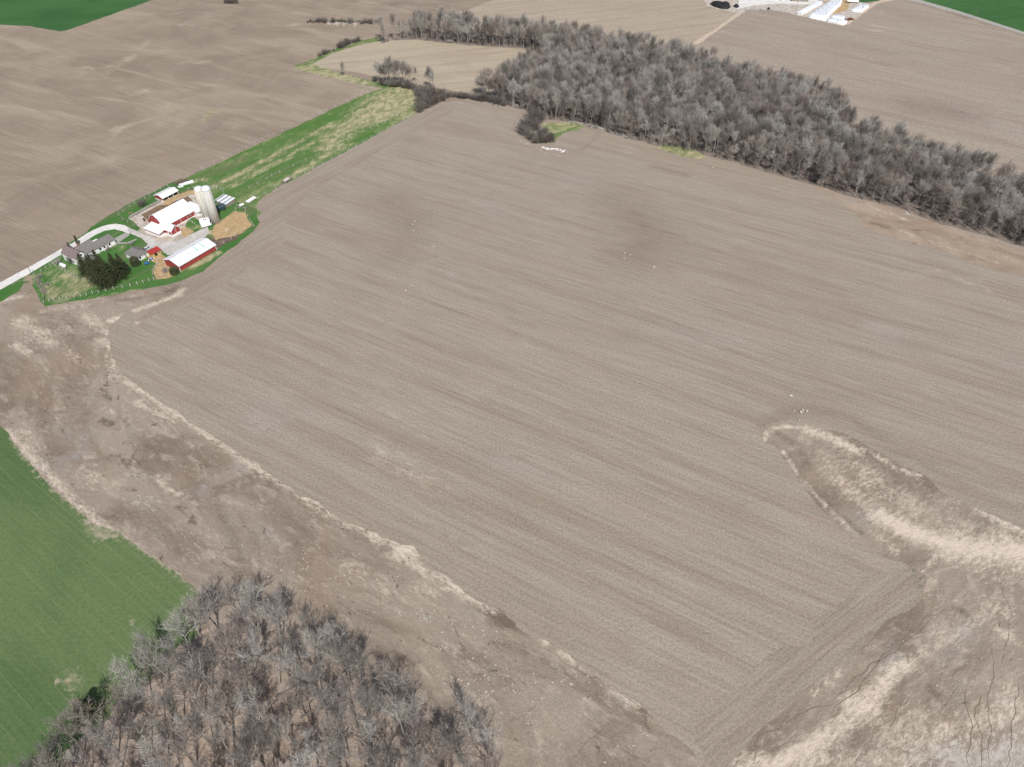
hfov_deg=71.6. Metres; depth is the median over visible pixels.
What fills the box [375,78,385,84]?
bare shrub
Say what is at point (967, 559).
bare ground
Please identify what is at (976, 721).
gully
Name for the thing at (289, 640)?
bare tree
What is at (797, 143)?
bare tree
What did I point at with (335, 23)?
stone strip
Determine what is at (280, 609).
bare tree
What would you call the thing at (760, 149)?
bare tree
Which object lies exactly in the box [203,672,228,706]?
bare tree
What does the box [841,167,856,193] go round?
bare tree
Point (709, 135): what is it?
bare tree
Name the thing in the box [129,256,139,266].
cedar bush
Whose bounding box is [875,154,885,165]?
bare tree
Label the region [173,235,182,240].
rubble heap
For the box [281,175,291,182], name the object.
hay wagon
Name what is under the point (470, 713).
bare tree
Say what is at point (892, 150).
bare tree
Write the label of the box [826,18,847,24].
silage clamp
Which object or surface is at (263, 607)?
bare tree
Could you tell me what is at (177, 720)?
bare tree
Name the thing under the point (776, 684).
headland
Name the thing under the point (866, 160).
bare tree
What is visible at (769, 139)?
bare tree
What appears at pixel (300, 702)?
bare tree
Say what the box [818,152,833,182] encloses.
bare tree
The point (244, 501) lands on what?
bare ground
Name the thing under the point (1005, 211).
bare tree
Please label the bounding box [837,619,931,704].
gully
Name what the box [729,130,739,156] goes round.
bare tree
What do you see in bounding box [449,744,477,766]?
bare tree
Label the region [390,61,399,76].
bare tree
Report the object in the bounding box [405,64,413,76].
bare tree
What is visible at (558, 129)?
field margin
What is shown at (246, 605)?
bare tree
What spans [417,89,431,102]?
bare shrub
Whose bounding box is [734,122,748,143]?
bare tree
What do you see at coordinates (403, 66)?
bare tree
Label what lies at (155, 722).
bare tree
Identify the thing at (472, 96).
bare shrub
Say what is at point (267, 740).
bare tree
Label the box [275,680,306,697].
fallen trunk
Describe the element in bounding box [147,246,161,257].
coop
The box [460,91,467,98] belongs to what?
bare shrub
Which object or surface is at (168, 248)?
driveway
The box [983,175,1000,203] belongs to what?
bare tree
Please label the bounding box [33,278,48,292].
log pile
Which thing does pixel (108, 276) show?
spruce tree
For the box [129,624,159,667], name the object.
bare tree
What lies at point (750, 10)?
stone heap
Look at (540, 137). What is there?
bare shrub
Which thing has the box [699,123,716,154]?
bare tree
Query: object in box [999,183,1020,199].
bare tree
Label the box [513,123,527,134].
bare shrub
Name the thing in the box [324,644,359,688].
bare tree
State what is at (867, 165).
bare tree
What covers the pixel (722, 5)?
compost heap
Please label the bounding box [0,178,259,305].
farmyard grass
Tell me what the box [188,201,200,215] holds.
milk house
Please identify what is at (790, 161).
bare tree
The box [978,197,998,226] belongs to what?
bare tree
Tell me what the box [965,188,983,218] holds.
bare tree
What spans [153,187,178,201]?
cattle shed
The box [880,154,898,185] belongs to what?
bare tree
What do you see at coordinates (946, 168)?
bare tree
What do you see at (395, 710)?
bare tree
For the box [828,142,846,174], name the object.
bare tree
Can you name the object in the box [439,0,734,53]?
field
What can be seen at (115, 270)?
spruce tree
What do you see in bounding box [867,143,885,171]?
bare tree
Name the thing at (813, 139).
bare tree
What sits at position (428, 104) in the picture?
bare shrub
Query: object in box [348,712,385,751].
bare tree
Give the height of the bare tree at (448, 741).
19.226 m
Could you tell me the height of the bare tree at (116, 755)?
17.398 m
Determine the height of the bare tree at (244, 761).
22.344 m
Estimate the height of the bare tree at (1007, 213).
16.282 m
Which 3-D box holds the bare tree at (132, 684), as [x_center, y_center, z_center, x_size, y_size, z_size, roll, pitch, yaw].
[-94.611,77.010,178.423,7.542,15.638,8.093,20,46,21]
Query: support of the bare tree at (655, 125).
on the woodland floor at (958, 224)
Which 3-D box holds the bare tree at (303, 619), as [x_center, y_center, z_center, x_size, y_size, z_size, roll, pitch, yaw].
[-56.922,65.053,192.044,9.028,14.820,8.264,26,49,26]
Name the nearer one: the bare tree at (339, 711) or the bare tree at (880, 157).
the bare tree at (339, 711)
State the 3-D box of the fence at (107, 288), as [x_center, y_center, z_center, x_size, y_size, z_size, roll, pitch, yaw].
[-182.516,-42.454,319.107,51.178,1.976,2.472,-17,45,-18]
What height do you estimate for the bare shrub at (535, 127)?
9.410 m
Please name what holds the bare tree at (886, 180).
on the woodland floor at (958, 224)
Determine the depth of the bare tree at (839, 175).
382.50 m
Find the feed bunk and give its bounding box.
[245,196,256,202]
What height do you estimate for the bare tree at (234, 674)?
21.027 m
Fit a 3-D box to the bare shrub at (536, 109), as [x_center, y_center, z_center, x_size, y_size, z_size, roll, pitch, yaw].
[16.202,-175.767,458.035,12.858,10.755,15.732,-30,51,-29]
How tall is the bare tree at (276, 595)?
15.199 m
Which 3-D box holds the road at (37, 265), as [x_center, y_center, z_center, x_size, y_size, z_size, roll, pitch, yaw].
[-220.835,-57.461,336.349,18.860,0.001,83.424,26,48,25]
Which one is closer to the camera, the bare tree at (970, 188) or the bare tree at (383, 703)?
the bare tree at (383, 703)
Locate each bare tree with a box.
[0,748,42,766]
[24,731,77,766]
[32,739,73,766]
[38,711,85,751]
[55,694,106,735]
[56,747,86,766]
[76,705,120,753]
[77,707,119,766]
[95,740,131,766]
[102,704,126,730]
[103,655,140,689]
[103,680,134,711]
[116,711,157,760]
[118,667,151,699]
[125,679,165,717]
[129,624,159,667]
[130,638,169,680]
[134,733,169,766]
[143,711,174,749]
[146,682,185,724]
[149,751,179,766]
[152,630,193,669]
[153,646,192,694]
[155,607,198,650]
[158,727,201,766]
[163,662,198,705]
[163,667,210,717]
[168,715,193,747]
[171,649,220,692]
[172,589,222,649]
[172,595,204,634]
[173,647,204,680]
[175,707,215,746]
[181,578,217,626]
[189,750,221,766]
[190,680,240,741]
[195,712,235,759]
[196,642,233,677]
[197,694,230,727]
[202,610,248,655]
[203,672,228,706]
[212,616,247,667]
[212,654,248,685]
[214,574,243,616]
[214,661,254,711]
[218,656,265,692]
[223,749,241,766]
[227,709,269,765]
[227,734,267,766]
[229,591,256,626]
[229,685,272,726]
[231,680,269,716]
[232,600,264,638]
[233,633,271,673]
[235,575,269,616]
[240,697,279,744]
[241,620,277,654]
[248,596,291,633]
[249,720,281,766]
[259,597,287,650]
[261,645,288,685]
[261,752,288,766]
[264,711,299,747]
[267,587,299,618]
[271,623,301,665]
[272,638,306,692]
[278,756,303,766]
[280,671,307,710]
[281,682,320,730]
[288,654,325,691]
[289,725,318,757]
[289,740,337,766]
[294,605,318,637]
[297,625,332,672]
[301,626,317,650]
[303,677,343,722]
[310,731,340,766]
[312,631,356,674]
[315,692,350,738]
[315,704,353,755]
[316,615,354,651]
[316,733,360,766]
[321,667,365,728]
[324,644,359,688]
[339,61,344,70]
[339,642,377,698]
[341,736,388,766]
[348,686,386,736]
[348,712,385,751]
[363,681,396,717]
[368,656,391,692]
[368,729,405,766]
[371,690,401,728]
[372,59,380,81]
[378,667,418,700]
[379,59,388,79]
[380,694,419,741]
[381,55,392,70]
[382,59,394,84]
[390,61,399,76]
[391,57,399,80]
[397,738,437,765]
[398,60,412,77]
[398,688,435,731]
[399,745,430,766]
[401,705,435,753]
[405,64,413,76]
[423,735,454,766]
[425,66,431,85]
[429,69,435,85]
[429,718,460,752]
[431,723,477,762]
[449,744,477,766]
[455,694,491,746]
[470,716,507,755]
[477,743,506,766]
[610,113,620,127]
[619,110,629,135]
[638,115,646,132]
[640,119,651,137]
[646,110,661,137]
[652,121,660,133]
[659,124,668,142]
[670,129,674,143]
[677,130,685,139]
[687,124,696,146]
[689,133,695,146]
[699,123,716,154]
[703,123,713,151]
[712,127,722,152]
[716,123,724,149]
[718,133,730,155]
[722,121,736,149]
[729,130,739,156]
[730,144,739,161]
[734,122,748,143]
[741,145,750,164]
[745,136,754,160]
[748,134,758,144]
[753,135,767,162]
[756,146,767,167]
[764,133,773,155]
[764,141,777,164]
[765,135,774,161]
[767,151,775,165]
[773,134,789,164]
[773,153,780,171]
[778,139,795,166]
[779,131,798,161]
[779,151,787,171]
[787,160,794,175]
[790,141,802,155]
[790,148,801,170]
[793,131,804,152]
[796,136,812,169]
[796,151,805,175]
[803,133,819,162]
[803,144,819,173]
[803,157,811,178]
[808,138,833,170]
[814,139,828,173]
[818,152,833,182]
[821,158,835,186]
[827,147,847,178]
[827,158,838,181]
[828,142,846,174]
[829,136,845,160]
[833,170,843,189]
[835,153,850,185]
[838,136,851,169]
[838,158,849,182]
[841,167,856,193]
[843,151,854,178]
[843,160,865,188]
[844,142,863,162]
[845,148,856,172]
[850,168,866,194]
[852,150,867,173]
[857,147,876,171]
[858,155,873,179]
[860,159,872,187]
[860,163,879,191]
[866,161,880,190]
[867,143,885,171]
[868,157,881,185]
[870,166,885,196]
[874,164,887,193]
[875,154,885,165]
[879,168,897,202]
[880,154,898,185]
[884,172,899,197]
[885,144,901,163]
[887,161,905,193]
[889,155,906,174]
[889,185,899,205]
[892,176,905,202]
[896,150,907,161]
[899,174,911,198]
[903,155,920,174]
[903,187,913,207]
[904,155,921,175]
[905,163,924,188]
[912,149,929,184]
[912,165,932,194]
[912,181,930,210]
[914,162,933,193]
[914,178,927,202]
[921,173,934,202]
[923,179,939,208]
[924,168,946,198]
[926,163,942,192]
[928,153,941,167]
[931,174,950,207]
[932,195,945,216]
[933,180,955,212]
[938,164,952,181]
[939,170,957,190]
[945,164,960,177]
[946,186,966,218]
[946,193,963,222]
[947,178,965,203]
[947,186,960,211]
[954,169,969,195]
[957,179,967,205]
[958,169,980,186]
[959,178,976,212]
[960,188,977,214]
[962,171,978,197]
[963,205,979,228]
[965,182,982,211]
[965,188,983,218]
[965,189,988,223]
[974,168,988,184]
[976,171,992,192]
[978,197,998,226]
[978,210,991,230]
[981,184,996,211]
[981,197,999,222]
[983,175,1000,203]
[986,192,1001,207]
[989,201,1010,230]
[991,175,1008,196]
[992,192,1008,213]
[996,208,1014,236]
[997,186,1019,218]
[999,180,1011,194]
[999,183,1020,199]
[999,201,1017,225]
[1001,196,1023,232]
[1008,193,1023,223]
[1009,176,1023,207]
[1011,213,1023,239]
[1012,200,1023,230]
[1014,185,1023,204]
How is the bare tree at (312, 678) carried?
on the woodland floor at (270, 683)
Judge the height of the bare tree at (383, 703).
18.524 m
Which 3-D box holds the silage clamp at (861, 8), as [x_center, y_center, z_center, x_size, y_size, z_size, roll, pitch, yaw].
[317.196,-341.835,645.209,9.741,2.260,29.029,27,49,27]
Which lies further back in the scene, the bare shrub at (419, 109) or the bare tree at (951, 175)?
the bare shrub at (419, 109)
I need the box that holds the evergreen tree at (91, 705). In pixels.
[72,698,105,728]
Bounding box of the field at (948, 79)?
[648,0,1023,252]
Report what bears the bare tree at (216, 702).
on the woodland floor at (270, 683)
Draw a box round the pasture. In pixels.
[185,86,417,216]
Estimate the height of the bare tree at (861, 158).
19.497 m
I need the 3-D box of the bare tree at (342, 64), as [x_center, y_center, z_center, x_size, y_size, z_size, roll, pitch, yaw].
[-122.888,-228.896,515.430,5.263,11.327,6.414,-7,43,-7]
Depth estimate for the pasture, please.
430.73 m
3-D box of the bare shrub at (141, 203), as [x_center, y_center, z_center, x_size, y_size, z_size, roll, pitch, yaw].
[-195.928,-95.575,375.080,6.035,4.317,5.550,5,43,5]
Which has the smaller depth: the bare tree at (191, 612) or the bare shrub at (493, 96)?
the bare tree at (191, 612)
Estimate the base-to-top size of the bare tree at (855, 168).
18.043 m
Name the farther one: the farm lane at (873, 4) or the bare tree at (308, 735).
the farm lane at (873, 4)
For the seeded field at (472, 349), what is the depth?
277.22 m
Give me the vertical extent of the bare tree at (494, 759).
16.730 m
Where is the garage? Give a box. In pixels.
[124,246,148,260]
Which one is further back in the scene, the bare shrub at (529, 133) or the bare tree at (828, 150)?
the bare shrub at (529, 133)
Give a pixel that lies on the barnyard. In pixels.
(139, 221)
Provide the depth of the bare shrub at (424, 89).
485.36 m
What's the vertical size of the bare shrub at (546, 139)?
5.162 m
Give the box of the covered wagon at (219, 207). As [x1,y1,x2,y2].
[216,203,226,211]
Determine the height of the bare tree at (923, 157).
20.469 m
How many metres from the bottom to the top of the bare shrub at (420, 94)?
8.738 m
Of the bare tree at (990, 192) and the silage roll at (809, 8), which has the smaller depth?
the bare tree at (990, 192)
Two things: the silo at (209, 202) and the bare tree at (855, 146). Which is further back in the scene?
the bare tree at (855, 146)
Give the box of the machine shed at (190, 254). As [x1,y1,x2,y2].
[163,238,216,270]
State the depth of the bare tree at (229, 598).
193.78 m
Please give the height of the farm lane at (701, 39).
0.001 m
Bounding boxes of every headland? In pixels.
[131,106,456,319]
[691,566,928,766]
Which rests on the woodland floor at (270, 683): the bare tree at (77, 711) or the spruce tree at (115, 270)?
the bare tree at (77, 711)
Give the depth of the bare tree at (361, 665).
173.27 m
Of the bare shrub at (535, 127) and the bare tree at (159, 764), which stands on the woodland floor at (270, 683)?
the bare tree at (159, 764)
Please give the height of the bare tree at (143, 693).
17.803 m
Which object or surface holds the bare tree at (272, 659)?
on the woodland floor at (270, 683)
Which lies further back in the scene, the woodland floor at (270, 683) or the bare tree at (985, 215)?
the bare tree at (985, 215)
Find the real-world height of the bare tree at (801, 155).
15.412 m
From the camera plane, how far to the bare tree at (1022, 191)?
360.12 m
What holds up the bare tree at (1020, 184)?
on the woodland floor at (958, 224)
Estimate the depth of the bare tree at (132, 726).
168.09 m
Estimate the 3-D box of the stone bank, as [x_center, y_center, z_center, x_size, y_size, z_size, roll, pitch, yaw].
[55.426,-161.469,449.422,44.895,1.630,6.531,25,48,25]
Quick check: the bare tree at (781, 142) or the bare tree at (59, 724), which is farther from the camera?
the bare tree at (781, 142)
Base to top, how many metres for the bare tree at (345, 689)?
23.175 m
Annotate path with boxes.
[103,239,136,250]
[114,233,128,241]
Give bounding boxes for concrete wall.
[129,200,160,218]
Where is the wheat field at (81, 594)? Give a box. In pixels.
[0,427,202,766]
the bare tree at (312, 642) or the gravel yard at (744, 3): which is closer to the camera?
the bare tree at (312, 642)
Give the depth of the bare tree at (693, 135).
418.29 m
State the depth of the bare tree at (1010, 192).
356.20 m
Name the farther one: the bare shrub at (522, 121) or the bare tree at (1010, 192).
the bare shrub at (522, 121)
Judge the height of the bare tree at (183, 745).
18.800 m
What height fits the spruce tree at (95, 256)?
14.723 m
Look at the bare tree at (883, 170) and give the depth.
377.46 m
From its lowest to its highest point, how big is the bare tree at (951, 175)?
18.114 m
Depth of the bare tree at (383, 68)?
499.77 m
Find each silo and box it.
[194,185,207,217]
[199,185,220,223]
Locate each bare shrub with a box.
[137,199,144,206]
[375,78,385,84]
[388,79,397,86]
[395,78,404,86]
[403,78,411,88]
[410,100,424,111]
[413,86,422,95]
[413,91,427,98]
[414,95,424,106]
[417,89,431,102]
[418,96,433,107]
[418,99,427,109]
[422,82,432,96]
[424,86,439,98]
[427,91,439,103]
[434,93,443,102]
[438,91,447,100]
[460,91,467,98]
[469,92,475,100]
[474,92,484,100]
[480,90,490,101]
[489,95,498,103]
[495,95,505,104]
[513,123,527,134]
[517,116,532,127]
[520,115,534,127]
[520,126,533,135]
[523,110,540,123]
[524,115,541,129]
[525,129,538,139]
[526,103,545,113]
[528,108,547,122]
[530,133,539,143]
[531,131,543,142]
[536,125,545,134]
[542,134,550,143]
[547,133,557,142]
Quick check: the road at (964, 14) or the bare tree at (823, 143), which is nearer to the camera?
the bare tree at (823, 143)
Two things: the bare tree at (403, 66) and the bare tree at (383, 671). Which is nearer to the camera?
the bare tree at (383, 671)
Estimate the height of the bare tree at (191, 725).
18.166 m
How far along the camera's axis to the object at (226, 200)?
377.21 m
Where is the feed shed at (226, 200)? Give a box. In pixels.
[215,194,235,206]
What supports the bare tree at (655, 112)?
on the woodland floor at (958, 224)
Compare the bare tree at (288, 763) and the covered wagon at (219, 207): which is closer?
the bare tree at (288, 763)
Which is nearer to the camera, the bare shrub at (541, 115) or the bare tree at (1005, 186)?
the bare tree at (1005, 186)
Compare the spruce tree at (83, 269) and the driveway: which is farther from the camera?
the driveway
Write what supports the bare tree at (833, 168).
on the woodland floor at (958, 224)
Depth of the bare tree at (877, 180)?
374.31 m
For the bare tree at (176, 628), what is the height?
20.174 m
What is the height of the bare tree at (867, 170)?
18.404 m
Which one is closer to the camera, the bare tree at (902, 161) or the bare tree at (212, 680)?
the bare tree at (212, 680)
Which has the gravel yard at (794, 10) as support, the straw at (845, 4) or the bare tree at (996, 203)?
the straw at (845, 4)
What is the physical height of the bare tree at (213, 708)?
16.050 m
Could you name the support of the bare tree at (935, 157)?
on the woodland floor at (958, 224)
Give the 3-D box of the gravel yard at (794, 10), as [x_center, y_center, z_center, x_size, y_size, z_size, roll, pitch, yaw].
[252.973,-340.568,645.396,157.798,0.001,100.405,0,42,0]
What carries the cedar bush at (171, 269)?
on the farmyard grass at (63, 283)
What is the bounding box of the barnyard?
[128,194,211,241]
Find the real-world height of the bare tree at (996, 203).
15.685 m
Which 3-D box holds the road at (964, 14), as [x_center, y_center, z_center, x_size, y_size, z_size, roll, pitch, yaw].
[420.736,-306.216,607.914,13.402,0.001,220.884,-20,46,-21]
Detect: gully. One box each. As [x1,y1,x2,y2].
[752,704,832,764]
[832,609,950,703]
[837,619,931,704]
[965,689,972,761]
[974,695,982,746]
[987,649,994,764]
[1008,684,1019,764]
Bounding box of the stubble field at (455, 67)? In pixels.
[313,40,544,94]
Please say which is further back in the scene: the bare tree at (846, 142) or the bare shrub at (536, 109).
the bare shrub at (536, 109)
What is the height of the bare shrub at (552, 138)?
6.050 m
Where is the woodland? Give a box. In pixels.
[375,5,1023,233]
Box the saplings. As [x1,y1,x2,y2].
[51,589,491,766]
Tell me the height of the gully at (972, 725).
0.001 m
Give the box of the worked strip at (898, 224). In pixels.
[814,185,1023,274]
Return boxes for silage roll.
[179,180,193,185]
[797,1,822,14]
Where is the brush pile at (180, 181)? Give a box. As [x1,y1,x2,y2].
[175,178,190,184]
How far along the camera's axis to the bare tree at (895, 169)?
376.14 m
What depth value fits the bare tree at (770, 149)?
404.38 m
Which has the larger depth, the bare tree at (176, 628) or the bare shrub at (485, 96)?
the bare shrub at (485, 96)
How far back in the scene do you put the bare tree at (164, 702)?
170.60 m
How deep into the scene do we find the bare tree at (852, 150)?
394.30 m
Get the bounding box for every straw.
[148,254,176,279]
[162,190,194,204]
[181,227,193,236]
[213,211,251,239]
[823,0,850,14]
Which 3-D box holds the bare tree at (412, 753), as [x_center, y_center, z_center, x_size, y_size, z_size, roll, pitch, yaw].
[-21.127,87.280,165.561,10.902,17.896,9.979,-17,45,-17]
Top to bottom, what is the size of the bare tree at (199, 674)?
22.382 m
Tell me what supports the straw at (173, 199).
on the barnyard
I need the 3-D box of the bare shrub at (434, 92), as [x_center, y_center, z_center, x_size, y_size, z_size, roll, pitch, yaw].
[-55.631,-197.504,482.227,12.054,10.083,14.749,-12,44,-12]
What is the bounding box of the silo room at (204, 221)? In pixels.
[199,217,209,225]
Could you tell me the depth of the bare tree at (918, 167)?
374.58 m
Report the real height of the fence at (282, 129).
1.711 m
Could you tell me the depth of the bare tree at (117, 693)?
174.71 m
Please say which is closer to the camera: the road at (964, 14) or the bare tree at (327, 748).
the bare tree at (327, 748)
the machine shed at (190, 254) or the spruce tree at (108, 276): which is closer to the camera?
the spruce tree at (108, 276)
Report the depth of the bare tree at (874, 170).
381.19 m
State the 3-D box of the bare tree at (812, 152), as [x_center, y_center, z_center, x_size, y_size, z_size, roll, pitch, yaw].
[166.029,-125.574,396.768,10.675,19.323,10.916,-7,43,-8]
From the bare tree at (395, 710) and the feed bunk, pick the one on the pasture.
the feed bunk
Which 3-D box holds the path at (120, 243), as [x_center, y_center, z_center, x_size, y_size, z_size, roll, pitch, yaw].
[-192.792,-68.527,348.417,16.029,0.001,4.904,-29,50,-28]
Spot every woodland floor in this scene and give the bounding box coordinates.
[62,601,500,766]
[379,31,1023,246]
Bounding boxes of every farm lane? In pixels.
[693,13,741,43]
[844,0,892,25]
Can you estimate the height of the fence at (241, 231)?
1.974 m
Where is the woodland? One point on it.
(589, 61)
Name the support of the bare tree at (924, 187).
on the woodland floor at (958, 224)
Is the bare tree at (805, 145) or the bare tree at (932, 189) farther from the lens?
the bare tree at (805, 145)
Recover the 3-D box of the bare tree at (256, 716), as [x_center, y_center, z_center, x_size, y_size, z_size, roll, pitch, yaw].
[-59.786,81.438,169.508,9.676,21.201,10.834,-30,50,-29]
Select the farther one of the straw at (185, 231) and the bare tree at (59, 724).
the straw at (185, 231)
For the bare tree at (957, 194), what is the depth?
358.09 m
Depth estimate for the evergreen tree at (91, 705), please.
178.12 m
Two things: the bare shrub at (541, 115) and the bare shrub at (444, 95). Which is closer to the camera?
the bare shrub at (541, 115)
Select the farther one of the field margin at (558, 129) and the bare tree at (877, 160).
the field margin at (558, 129)
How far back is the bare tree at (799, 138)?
406.39 m
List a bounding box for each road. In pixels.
[0,224,128,289]
[909,0,1023,33]
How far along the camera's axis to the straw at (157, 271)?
332.49 m
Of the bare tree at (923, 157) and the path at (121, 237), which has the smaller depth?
the path at (121, 237)
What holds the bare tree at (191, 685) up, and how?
on the woodland floor at (270, 683)
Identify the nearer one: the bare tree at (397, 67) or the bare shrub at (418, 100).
the bare shrub at (418, 100)
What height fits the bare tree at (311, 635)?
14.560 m
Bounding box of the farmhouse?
[61,234,115,264]
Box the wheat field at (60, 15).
[0,0,149,30]
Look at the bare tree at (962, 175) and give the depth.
375.35 m
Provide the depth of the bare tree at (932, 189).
366.57 m
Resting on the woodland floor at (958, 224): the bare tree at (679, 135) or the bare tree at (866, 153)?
the bare tree at (866, 153)
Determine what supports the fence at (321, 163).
on the pasture
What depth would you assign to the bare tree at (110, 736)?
160.47 m
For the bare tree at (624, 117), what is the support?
on the woodland floor at (958, 224)
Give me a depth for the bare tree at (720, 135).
419.40 m
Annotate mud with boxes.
[142,196,192,217]
[210,234,239,248]
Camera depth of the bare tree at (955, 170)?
378.49 m
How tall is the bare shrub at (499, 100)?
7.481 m
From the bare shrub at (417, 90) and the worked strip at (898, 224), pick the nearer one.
the worked strip at (898, 224)
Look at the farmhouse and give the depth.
338.03 m
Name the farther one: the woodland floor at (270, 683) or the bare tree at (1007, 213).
the bare tree at (1007, 213)
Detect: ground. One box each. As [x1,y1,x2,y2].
[0,0,1023,298]
[0,281,700,766]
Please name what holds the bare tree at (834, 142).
on the woodland floor at (958, 224)
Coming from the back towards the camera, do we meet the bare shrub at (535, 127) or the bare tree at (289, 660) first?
the bare shrub at (535, 127)
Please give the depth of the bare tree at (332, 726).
163.04 m
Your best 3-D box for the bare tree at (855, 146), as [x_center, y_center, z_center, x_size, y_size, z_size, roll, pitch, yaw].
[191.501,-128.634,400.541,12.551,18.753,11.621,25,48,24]
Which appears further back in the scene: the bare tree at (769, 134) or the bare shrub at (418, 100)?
the bare shrub at (418, 100)
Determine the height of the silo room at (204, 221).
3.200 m
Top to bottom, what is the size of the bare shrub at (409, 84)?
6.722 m
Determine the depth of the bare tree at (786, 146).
400.72 m
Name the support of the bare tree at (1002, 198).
on the woodland floor at (958, 224)
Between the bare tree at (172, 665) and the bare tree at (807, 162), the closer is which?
the bare tree at (172, 665)
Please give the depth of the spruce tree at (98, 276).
316.73 m
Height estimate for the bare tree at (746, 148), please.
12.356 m
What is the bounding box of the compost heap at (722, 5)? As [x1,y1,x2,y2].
[710,1,730,8]
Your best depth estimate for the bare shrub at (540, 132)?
440.01 m
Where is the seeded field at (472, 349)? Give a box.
[108,99,1023,766]
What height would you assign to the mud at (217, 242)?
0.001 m
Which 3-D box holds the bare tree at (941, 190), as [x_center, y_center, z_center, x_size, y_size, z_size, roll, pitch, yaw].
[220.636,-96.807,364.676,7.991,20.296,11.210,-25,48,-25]
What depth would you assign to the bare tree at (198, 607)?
184.37 m
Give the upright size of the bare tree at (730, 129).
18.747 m
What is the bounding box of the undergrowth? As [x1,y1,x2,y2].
[375,23,1023,244]
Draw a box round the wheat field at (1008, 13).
[859,0,1023,31]
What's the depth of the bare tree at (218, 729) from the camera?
164.68 m
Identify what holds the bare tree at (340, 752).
on the woodland floor at (270, 683)
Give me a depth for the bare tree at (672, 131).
425.77 m
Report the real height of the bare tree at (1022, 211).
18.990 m
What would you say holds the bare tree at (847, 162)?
on the woodland floor at (958, 224)
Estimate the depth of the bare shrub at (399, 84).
501.46 m
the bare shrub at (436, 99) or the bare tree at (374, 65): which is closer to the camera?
the bare shrub at (436, 99)
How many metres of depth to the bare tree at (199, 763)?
160.82 m
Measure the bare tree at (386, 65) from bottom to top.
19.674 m
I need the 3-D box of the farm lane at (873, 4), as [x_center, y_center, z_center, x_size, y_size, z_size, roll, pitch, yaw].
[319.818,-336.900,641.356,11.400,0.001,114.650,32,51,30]
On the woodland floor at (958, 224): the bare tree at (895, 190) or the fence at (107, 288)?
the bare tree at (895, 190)
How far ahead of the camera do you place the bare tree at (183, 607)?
190.11 m
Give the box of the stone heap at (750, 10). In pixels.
[743,8,762,11]
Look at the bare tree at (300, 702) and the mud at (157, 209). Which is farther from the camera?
the mud at (157, 209)
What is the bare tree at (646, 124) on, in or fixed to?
on the woodland floor at (958, 224)
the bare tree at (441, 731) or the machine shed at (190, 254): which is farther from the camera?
the machine shed at (190, 254)
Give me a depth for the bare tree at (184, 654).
178.31 m
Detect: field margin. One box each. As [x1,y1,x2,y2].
[294,37,397,87]
[542,122,584,143]
[654,145,705,158]
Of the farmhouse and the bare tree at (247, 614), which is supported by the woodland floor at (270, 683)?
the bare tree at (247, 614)
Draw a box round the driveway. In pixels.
[126,226,208,254]
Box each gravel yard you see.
[703,0,869,25]
[737,0,817,8]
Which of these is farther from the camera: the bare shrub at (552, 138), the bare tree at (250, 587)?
the bare shrub at (552, 138)
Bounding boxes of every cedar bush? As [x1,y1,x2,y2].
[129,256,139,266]
[169,266,178,275]
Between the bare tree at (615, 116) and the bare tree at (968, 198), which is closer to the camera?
the bare tree at (968, 198)
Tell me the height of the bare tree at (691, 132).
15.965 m
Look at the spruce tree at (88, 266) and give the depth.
319.48 m
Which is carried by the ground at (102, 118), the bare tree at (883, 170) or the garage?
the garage
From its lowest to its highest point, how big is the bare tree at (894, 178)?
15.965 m
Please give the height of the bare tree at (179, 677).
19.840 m
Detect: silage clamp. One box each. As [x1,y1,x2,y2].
[808,0,841,20]
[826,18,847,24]
[831,15,844,19]
[851,4,868,12]
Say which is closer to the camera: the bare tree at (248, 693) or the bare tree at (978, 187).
the bare tree at (248, 693)
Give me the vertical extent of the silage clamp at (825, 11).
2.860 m
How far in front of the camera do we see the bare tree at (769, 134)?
410.90 m
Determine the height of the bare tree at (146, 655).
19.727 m
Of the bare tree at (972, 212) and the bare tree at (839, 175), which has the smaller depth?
the bare tree at (972, 212)
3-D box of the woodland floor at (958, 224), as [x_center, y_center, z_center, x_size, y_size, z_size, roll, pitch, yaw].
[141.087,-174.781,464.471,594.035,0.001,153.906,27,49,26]
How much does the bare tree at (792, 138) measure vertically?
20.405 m
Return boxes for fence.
[43,273,165,302]
[192,90,367,173]
[216,208,253,246]
[245,118,406,209]
[252,103,412,185]
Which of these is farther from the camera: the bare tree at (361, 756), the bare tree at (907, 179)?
the bare tree at (907, 179)
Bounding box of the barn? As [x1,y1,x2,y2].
[143,199,194,236]
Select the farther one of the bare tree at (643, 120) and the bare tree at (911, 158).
the bare tree at (643, 120)
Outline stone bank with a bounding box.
[569,121,630,138]
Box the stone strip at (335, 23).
[326,21,356,26]
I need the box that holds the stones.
[23,377,1020,766]
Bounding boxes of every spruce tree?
[77,253,89,278]
[84,258,95,285]
[90,250,109,269]
[91,261,111,291]
[97,255,116,279]
[99,262,120,289]
[108,254,129,280]
[118,256,131,273]
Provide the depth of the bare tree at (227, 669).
177.59 m
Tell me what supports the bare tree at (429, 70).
on the ground at (102, 118)
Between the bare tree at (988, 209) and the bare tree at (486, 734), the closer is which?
the bare tree at (486, 734)
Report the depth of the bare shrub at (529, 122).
446.01 m
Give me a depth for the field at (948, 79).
535.81 m
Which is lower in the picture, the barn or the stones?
the stones
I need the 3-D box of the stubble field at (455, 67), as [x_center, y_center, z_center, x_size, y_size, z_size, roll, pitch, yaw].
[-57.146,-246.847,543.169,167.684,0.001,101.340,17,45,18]
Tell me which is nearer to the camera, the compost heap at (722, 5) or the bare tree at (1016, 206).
the bare tree at (1016, 206)

